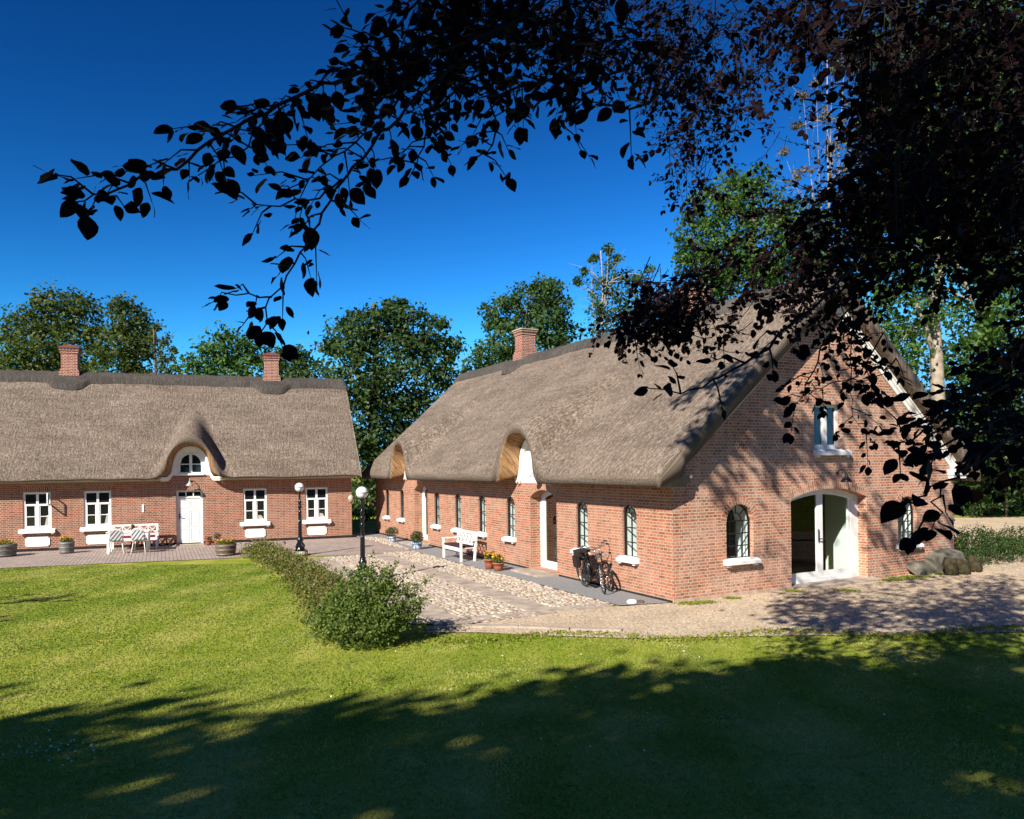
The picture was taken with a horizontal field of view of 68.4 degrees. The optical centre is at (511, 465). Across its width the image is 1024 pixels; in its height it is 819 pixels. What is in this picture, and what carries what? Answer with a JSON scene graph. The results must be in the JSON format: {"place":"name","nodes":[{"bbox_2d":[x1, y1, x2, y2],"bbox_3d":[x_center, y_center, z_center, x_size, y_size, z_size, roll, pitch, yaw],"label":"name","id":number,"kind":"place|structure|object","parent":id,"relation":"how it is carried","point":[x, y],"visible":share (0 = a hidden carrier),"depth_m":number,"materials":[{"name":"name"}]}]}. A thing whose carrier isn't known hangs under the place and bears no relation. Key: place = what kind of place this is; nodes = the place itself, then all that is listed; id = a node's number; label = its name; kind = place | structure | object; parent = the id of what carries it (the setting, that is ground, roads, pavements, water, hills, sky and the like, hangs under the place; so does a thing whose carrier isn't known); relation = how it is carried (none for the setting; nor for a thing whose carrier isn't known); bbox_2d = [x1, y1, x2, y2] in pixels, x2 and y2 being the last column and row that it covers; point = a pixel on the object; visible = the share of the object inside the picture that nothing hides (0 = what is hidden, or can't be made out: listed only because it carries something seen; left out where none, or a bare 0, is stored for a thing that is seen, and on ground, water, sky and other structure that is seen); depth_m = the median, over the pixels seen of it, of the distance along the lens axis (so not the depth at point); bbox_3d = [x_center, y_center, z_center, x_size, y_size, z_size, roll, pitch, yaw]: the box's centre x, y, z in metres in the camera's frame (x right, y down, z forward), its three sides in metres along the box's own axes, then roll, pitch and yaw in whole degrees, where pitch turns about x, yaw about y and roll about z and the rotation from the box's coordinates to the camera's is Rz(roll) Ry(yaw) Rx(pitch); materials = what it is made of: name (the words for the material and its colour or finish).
{"place":"outdoors","nodes":[
{"label":"outdoors","id":0,"kind":"place"},
{"bbox_2d":[0,537,410,567],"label":"brick paving","id":1,"kind":"structure","parent":0,"point":[333,546],"depth_m":26.17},
{"bbox_2d":[0,539,17,557],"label":"barrel planter","id":2,"kind":"object","parent":1,"relation":"on","point":[8,548],"visible":1,"depth_m":25.68,"materials":[{"name":"grey wood"}]},
{"bbox_2d":[58,536,74,553],"bbox_3d":[-15.734,2.789,26.635,0.511,0.607,0.506,-1,0,0],"label":"barrel planter","id":3,"kind":"object","parent":1,"relation":"on","point":[66,545],"visible":1,"depth_m":26.47,"materials":[{"name":"grey wood"}]},
{"bbox_2d":[108,529,124,554],"bbox_3d":[-13.698,2.623,26.121,0.498,0.898,0.657,-1,0,-24],"label":"garden chair","id":4,"kind":"object","parent":1,"relation":"on","point":[115,536],"visible":1,"depth_m":25.91,"materials":[{"name":"white paint"}]},
{"bbox_2d":[106,529,150,553],"bbox_3d":[-13.672,2.695,26.908,1.360,0.745,0.788,-1,0,-20],"label":"garden table","id":5,"kind":"object","parent":1,"relation":"on","point":[146,531],"visible":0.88,"depth_m":26.77,"materials":[{"name":"white paint"}]},
{"bbox_2d":[112,523,158,548],"bbox_3d":[-13.965,2.623,27.905,1.580,0.900,0.600,-1,0,-20],"label":"bench","id":6,"kind":"object","parent":1,"relation":"on","point":[154,536],"depth_m":28.02,"materials":[{"name":"white paint"}]},
{"bbox_2d":[131,528,148,553],"bbox_3d":[-13.034,2.615,26.366,0.498,0.898,0.657,-1,0,-14],"label":"garden chair","id":7,"kind":"object","parent":1,"relation":"on","point":[137,535],"visible":1,"depth_m":26.14,"materials":[{"name":"white paint"}]},
{"bbox_2d":[205,536,211,544],"bbox_3d":[-11.621,2.850,28.873,0.299,0.384,0.275,-1,0,-38],"label":"flower pot","id":8,"kind":"object","parent":1,"relation":"on","point":[208,542],"visible":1,"depth_m":28.79,"materials":[{"name":"ceramic"}]},
{"bbox_2d":[213,532,221,543],"bbox_3d":[-11.306,2.796,28.948,0.312,0.485,0.312,-1,0,0],"label":"flower pot","id":9,"kind":"object","parent":1,"relation":"on","point":[217,536],"visible":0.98,"depth_m":28.91,"materials":[{"name":"ceramic"}]},
{"bbox_2d":[215,538,236,555],"bbox_3d":[-9.640,2.730,25.393,0.690,0.575,0.684,-1,0,0],"label":"barrel planter","id":10,"kind":"object","parent":1,"relation":"on","point":[225,547],"visible":1,"depth_m":25.16,"materials":[{"name":"brown wood"}]},
{"bbox_2d":[292,482,307,554],"bbox_3d":[-7.049,1.761,25.050,0.400,2.450,0.400,-1,0,0],"label":"lamp post","id":11,"kind":"object","parent":1,"relation":"on","point":[300,544],"visible":0.99,"depth_m":24.99,"materials":[{"name":"black metal"}]},
{"bbox_2d":[0,470,1023,818],"bbox_3d":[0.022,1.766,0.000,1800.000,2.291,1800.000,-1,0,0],"label":"ground","id":12,"kind":"structure","parent":0,"point":[802,562],"depth_m":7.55,"materials":[{"name":"green plant"}]},
{"bbox_2d":[0,280,116,372],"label":"lime tree","id":13,"kind":"object","parent":12,"relation":"on","point":[33,355],"visible":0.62,"depth_m":57.20,"materials":[{"name":"green plant"}]},
{"bbox_2d":[84,291,166,372],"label":"young lime tree","id":14,"kind":"object","parent":12,"relation":"on","point":[121,309],"visible":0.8,"depth_m":55.50,"materials":[{"name":"green plant"}]},
{"bbox_2d":[117,323,178,373],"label":"sparse tree","id":15,"kind":"object","parent":12,"relation":"on","point":[156,327],"visible":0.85,"depth_m":49.80,"materials":[{"name":"green plant"}]},
{"bbox_2d":[0,345,361,551],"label":"thatched farmhouse","id":16,"kind":"object","parent":12,"relation":"on","point":[88,460],"visible":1,"depth_m":29.87,"materials":[{"name":"brick"}]},
{"bbox_2d":[18,492,55,534],"bbox_3d":[-17.234,1.726,27.300,1.150,1.530,0.515,-1,0,-20],"label":"window","id":17,"kind":"structure","parent":16,"relation":"in","point":[37,510],"depth_m":27.47,"materials":[{"name":"white paint"}]},
{"bbox_2d":[80,491,114,532],"bbox_3d":[-15.454,1.704,28.110,1.150,1.530,0.225,-1,0,-20],"label":"window","id":18,"kind":"structure","parent":16,"relation":"in","point":[97,504],"depth_m":28.14,"materials":[{"name":"white paint"}]},
{"bbox_2d":[174,490,204,545],"bbox_3d":[-12.445,2.002,29.090,1.050,2.100,0.630,-1,0,-20],"label":"panelled door","id":19,"kind":"structure","parent":16,"relation":"in","point":[189,503],"depth_m":29.33,"materials":[{"name":"white paint"}]},
{"bbox_2d":[240,488,269,526],"bbox_3d":[-10.240,1.665,30.028,1.140,1.520,0.225,-1,0,-20],"label":"window","id":20,"kind":"structure","parent":16,"relation":"in","point":[254,500],"depth_m":30.07,"materials":[{"name":"white paint"}]},
{"bbox_2d":[302,487,330,524],"bbox_3d":[-7.999,1.643,30.852,1.140,1.510,0.225,-1,0,-20],"label":"window","id":21,"kind":"structure","parent":16,"relation":"in","point":[316,499],"depth_m":30.89,"materials":[{"name":"white paint"}]},
{"bbox_2d":[163,320,286,376],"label":"bright tree","id":22,"kind":"object","parent":12,"relation":"on","point":[237,361],"visible":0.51,"depth_m":65.34,"materials":[{"name":"green plant"}]},
{"bbox_2d":[256,343,330,378],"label":"tree","id":23,"kind":"object","parent":12,"relation":"on","point":[296,370],"visible":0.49,"depth_m":61.60,"materials":[{"name":"green plant"}]},
{"bbox_2d":[236,536,368,625],"bbox_3d":[-5.643,2.616,19.573,2.019,0.759,13.887,-1,0,-25],"label":"hedge","id":24,"kind":"object","parent":12,"relation":"on","point":[314,579],"visible":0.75,"depth_m":18.58,"materials":[{"name":"green plant"}]},
{"bbox_2d":[352,504,375,520],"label":"shrub","id":25,"kind":"object","parent":12,"relation":"on","point":[368,512],"visible":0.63,"depth_m":40.94,"materials":[{"name":"green plant"}]},
{"bbox_2d":[297,550,437,650],"bbox_3d":[-2.350,2.165,12.536,1.968,1.553,1.682,-1,0,-40],"label":"shrub","id":26,"kind":"object","parent":12,"relation":"on","point":[363,609],"visible":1,"depth_m":12.29,"materials":[{"name":"green plant"}]},
{"bbox_2d":[307,295,467,515],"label":"maple tree","id":27,"kind":"object","parent":12,"relation":"on","point":[373,404],"visible":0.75,"depth_m":44.95,"materials":[{"name":"green plant"}]},
{"bbox_2d":[307,534,614,623],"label":"cobbled yard","id":28,"kind":"structure","parent":12,"relation":"on","point":[470,572],"depth_m":17.71,"materials":[{"name":"beige stone"}]},
{"bbox_2d":[309,553,621,631],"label":"flagstone bands","id":29,"kind":"object","parent":12,"relation":"on","point":[442,618],"visible":0.69,"depth_m":15.27,"materials":[{"name":"grey stone"}]},
{"bbox_2d":[356,486,368,582],"bbox_3d":[-3.769,1.721,19.000,0.400,2.450,0.400,-1,0,0],"label":"lamp post","id":30,"kind":"object","parent":29,"relation":"on","point":[361,493],"visible":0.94,"depth_m":18.95,"materials":[{"name":"black metal"}]},
{"bbox_2d":[2,645,991,764],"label":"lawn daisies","id":31,"kind":"object","parent":12,"relation":"on","point":[227,697],"visible":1,"depth_m":7.14,"materials":[{"name":"white plant"}]},
{"bbox_2d":[352,532,668,604],"bbox_3d":[-1.925,2.910,24.375,1.150,0.001,20.230,-1,0,-28],"label":"gravel strip","id":32,"kind":"object","parent":12,"relation":"on","point":[616,597],"visible":0.8,"depth_m":18.88,"materials":[{"name":"grey gravel"}]},
{"bbox_2d":[385,526,398,541],"bbox_3d":[-4.649,2.653,29.189,0.559,0.608,0.571,-1,0,0],"label":"flower pot","id":33,"kind":"object","parent":32,"relation":"on","point":[391,537],"visible":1,"depth_m":29.12,"materials":[{"name":"white ceramic"}]},
{"bbox_2d":[410,531,423,549],"bbox_3d":[-3.331,2.603,26.437,0.533,0.677,0.516,-1,0,0],"label":"flower pot","id":34,"kind":"object","parent":32,"relation":"on","point":[416,543],"visible":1,"depth_m":26.33,"materials":[{"name":"white ceramic"}]},
{"bbox_2d":[442,529,477,561],"bbox_3d":[-1.632,2.473,23.486,0.600,0.900,1.420,-1,0,-28],"label":"garden bench","id":35,"kind":"object","parent":32,"relation":"on","point":[459,545],"visible":1,"depth_m":23.33,"materials":[{"name":"white paint"}]},
{"bbox_2d":[484,550,495,568],"bbox_3d":[-0.624,2.642,21.169,0.349,0.532,0.362,-1,0,0],"label":"flower pot","id":36,"kind":"object","parent":32,"relation":"on","point":[488,560],"visible":0.91,"depth_m":21.06,"materials":[{"name":"ceramic"}]},
{"bbox_2d":[492,552,504,570],"bbox_3d":[-0.380,2.649,20.811,0.375,0.511,0.377,-1,0,0],"label":"flower pot","id":37,"kind":"object","parent":32,"relation":"on","point":[498,565],"visible":1,"depth_m":20.72,"materials":[{"name":"ceramic"}]},
{"bbox_2d":[572,542,605,593],"bbox_3d":[1.826,2.331,17.394,0.633,1.109,1.796,-9,2,-17],"label":"bicycle","id":38,"kind":"object","parent":32,"relation":"on","point":[581,554],"visible":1,"depth_m":17.55,"materials":[{"name":"black metal"}]},
{"bbox_2d":[572,540,613,591],"bbox_3d":[1.925,2.331,17.695,0.633,1.109,1.796,-11,4,-25],"label":"bicycle","id":39,"kind":"object","parent":32,"relation":"on","point":[603,562],"visible":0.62,"depth_m":17.36,"materials":[{"name":"black metal"}]},
{"bbox_2d":[627,599,636,603],"bbox_3d":[2.499,2.825,15.689,0.227,0.101,0.142,-1,0,0],"label":"loose stone","id":40,"kind":"object","parent":32,"relation":"on","point":[631,601],"visible":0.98,"depth_m":15.64,"materials":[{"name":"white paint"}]},
{"bbox_2d":[457,271,585,373],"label":"feathery tree","id":41,"kind":"object","parent":12,"relation":"on","point":[542,307],"visible":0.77,"depth_m":61.47,"materials":[{"name":"green plant"}]},
{"bbox_2d":[33,0,1023,554],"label":"copper beech tree","id":42,"kind":"object","parent":12,"relation":"on","point":[957,154],"visible":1,"depth_m":4.29,"materials":[{"name":"black plant"}]},
{"bbox_2d":[569,242,656,337],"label":"dying tree","id":43,"kind":"object","parent":12,"relation":"on","point":[598,305],"visible":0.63,"depth_m":53.82,"materials":[{"name":"green plant"}]},
{"bbox_2d":[362,272,980,602],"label":"thatched barn","id":44,"kind":"structure","parent":12,"relation":"on","point":[529,459],"depth_m":18.61,"materials":[{"name":"brick"}]},
{"bbox_2d":[382,489,389,519],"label":"window","id":45,"kind":"structure","parent":44,"relation":"in","point":[387,516],"depth_m":32.06,"materials":[{"name":"black metal"}]},
{"bbox_2d":[396,490,404,522],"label":"window","id":46,"kind":"structure","parent":44,"relation":"in","point":[402,520],"depth_m":30.43,"materials":[{"name":"black metal"}]},
{"bbox_2d":[399,487,427,545],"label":"glazed door","id":47,"kind":"structure","parent":44,"relation":"in","point":[424,492],"depth_m":29.04,"materials":[{"name":"white paint"}]},
{"bbox_2d":[430,492,440,529],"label":"window","id":48,"kind":"structure","parent":44,"relation":"in","point":[437,526],"depth_m":27.25,"materials":[{"name":"black metal"}]},
{"bbox_2d":[450,494,460,533],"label":"window","id":49,"kind":"structure","parent":44,"relation":"in","point":[458,499],"depth_m":25.61,"materials":[{"name":"black metal"}]},
{"bbox_2d":[474,495,486,537],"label":"window","id":50,"kind":"structure","parent":44,"relation":"in","point":[482,533],"depth_m":23.96,"materials":[{"name":"black metal"}]},
{"bbox_2d":[501,497,516,543],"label":"window","id":51,"kind":"structure","parent":44,"relation":"in","point":[511,538],"depth_m":22.26,"materials":[{"name":"black metal"}]},
{"bbox_2d":[510,491,557,577],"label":"glazed door","id":52,"kind":"structure","parent":44,"relation":"in","point":[548,513],"depth_m":21.08,"materials":[{"name":"white paint"}]},
{"bbox_2d":[570,501,589,554],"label":"window","id":53,"kind":"structure","parent":44,"relation":"in","point":[582,508],"depth_m":18.98,"materials":[{"name":"black metal"}]},
{"bbox_2d":[616,504,638,565],"bbox_3d":[2.809,1.527,17.063,0.635,1.367,0.700,-1,0,-28],"label":"window","id":54,"kind":"structure","parent":44,"relation":"in","point":[630,535],"depth_m":17.23,"materials":[{"name":"black metal"}]},
{"bbox_2d":[724,504,760,567],"bbox_3d":[4.907,1.506,16.749,0.980,1.377,0.690,-1,0,-28],"label":"window","id":55,"kind":"structure","parent":44,"relation":"in","point":[738,546],"depth_m":16.90,"materials":[{"name":"black metal"}]},
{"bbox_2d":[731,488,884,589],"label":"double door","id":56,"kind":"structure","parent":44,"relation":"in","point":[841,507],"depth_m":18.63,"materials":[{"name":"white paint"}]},
{"bbox_2d":[813,404,851,456],"bbox_3d":[7.559,-0.835,17.948,1.200,1.255,0.290,-1,0,-28],"label":"window","id":57,"kind":"structure","parent":44,"relation":"in","point":[825,428],"depth_m":17.97,"materials":[{"name":"white paint"}]},
{"bbox_2d":[896,497,923,550],"bbox_3d":[10.009,1.444,19.459,0.940,1.377,0.690,-1,0,-28],"label":"window","id":58,"kind":"structure","parent":44,"relation":"in","point":[905,523],"depth_m":19.56,"materials":[{"name":"white metal"}]},
{"bbox_2d":[665,161,890,318],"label":"ash tree","id":59,"kind":"object","parent":12,"relation":"on","point":[735,203],"visible":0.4,"depth_m":49.38,"materials":[{"name":"green plant"}]},
{"bbox_2d":[773,58,862,244],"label":"bare topped tree","id":60,"kind":"object","parent":12,"relation":"on","point":[796,126],"visible":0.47,"depth_m":55.95,"materials":[{"name":"green plant"}]},
{"bbox_2d":[906,560,936,574],"bbox_3d":[10.419,2.630,19.270,0.700,0.385,0.494,-1,0,-28],"label":"footing stone","id":61,"kind":"object","parent":12,"relation":"on","point":[922,567],"visible":0.89,"depth_m":19.11,"materials":[{"name":"stone"}]},
{"bbox_2d":[821,0,1023,514],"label":"tall beech tree","id":62,"kind":"object","parent":12,"relation":"on","point":[990,511],"visible":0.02,"depth_m":39.64,"materials":[{"name":"green plant"}]},
{"bbox_2d":[831,19,1023,507],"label":"tree","id":63,"kind":"object","parent":12,"relation":"on","point":[927,361],"visible":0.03,"depth_m":49.26,"materials":[{"name":"green plant"}]},
{"bbox_2d":[842,103,1021,410],"bbox_3d":[19.474,-6.981,33.952,9.770,19.353,6.311,-1,0,0],"label":"pale trunk tree","id":64,"kind":"object","parent":12,"relation":"on","point":[940,370],"visible":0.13,"depth_m":33.57,"materials":[{"name":"green plant"}]},
{"bbox_2d":[925,548,965,572],"bbox_3d":[11.316,2.492,19.896,1.390,0.640,0.674,-1,0,-28],"label":"footing stone","id":65,"kind":"object","parent":12,"relation":"on","point":[935,558],"visible":0.56,"depth_m":19.59,"materials":[{"name":"stone"}]},
{"bbox_2d":[942,557,958,575],"bbox_3d":[11.114,2.577,19.093,0.360,0.536,0.368,-1,0,0],"label":"cut log","id":66,"kind":"object","parent":12,"relation":"on","point":[950,566],"visible":0.86,"depth_m":18.98,"materials":[{"name":"brown wood"}]},
{"bbox_2d":[955,558,970,574],"bbox_3d":[11.495,2.601,19.249,0.398,0.494,0.408,-1,0,0],"label":"cut log","id":67,"kind":"object","parent":12,"relation":"on","point":[964,567],"visible":0.61,"depth_m":19.11,"materials":[{"name":"brown wood"}]},
{"bbox_2d":[967,556,982,571],"bbox_3d":[12.032,2.585,19.603,0.360,0.502,0.368,-1,0,0],"label":"cut log","id":68,"kind":"object","parent":12,"relation":"on","point":[975,564],"visible":0.69,"depth_m":19.48,"materials":[{"name":"brown wood"}]},
{"bbox_2d":[945,225,1023,476],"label":"edge tree","id":69,"kind":"object","parent":12,"relation":"on","point":[1019,406],"visible":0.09,"depth_m":35.61,"materials":[{"name":"green plant"}]},
{"bbox_2d":[953,428,1023,516],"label":"verge bush","id":70,"kind":"object","parent":12,"relation":"on","point":[1012,496],"visible":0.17,"depth_m":37.69,"materials":[{"name":"green plant"}]},
{"bbox_2d":[953,470,1023,514],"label":"hedge","id":71,"kind":"object","parent":12,"relation":"on","point":[996,509],"visible":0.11,"depth_m":39.86,"materials":[{"name":"green plant"}]},
{"bbox_2d":[954,522,1023,565],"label":"ivy mound","id":72,"kind":"object","parent":12,"relation":"on","point":[979,549],"visible":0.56,"depth_m":21.25,"materials":[{"name":"green plant"}]},
{"bbox_2d":[0,0,1023,469],"label":"sky","id":73,"kind":"structure","parent":0,"point":[91,83],"materials":[{"name":"blue"}]},
{"bbox_2d":[427,517,1023,637],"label":"grit path","id":74,"kind":"structure","parent":0,"point":[997,523],"depth_m":14.74,"materials":[{"name":"beige gravel"}]},
{"bbox_2d":[415,572,1023,647],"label":"path weeds","id":75,"kind":"object","parent":74,"relation":"on","point":[680,638],"visible":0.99,"depth_m":12.73,"materials":[{"name":"green plant"}]},
{"bbox_2d":[954,526,1023,554],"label":"bush","id":76,"kind":"object","parent":74,"relation":"on","point":[1020,528],"visible":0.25,"depth_m":22.91,"materials":[{"name":"green plant"}]},
{"bbox_2d":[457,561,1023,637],"bbox_3d":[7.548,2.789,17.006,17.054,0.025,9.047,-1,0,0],"label":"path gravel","id":77,"kind":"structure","parent":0,"point":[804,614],"depth_m":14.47,"materials":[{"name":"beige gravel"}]}
]}

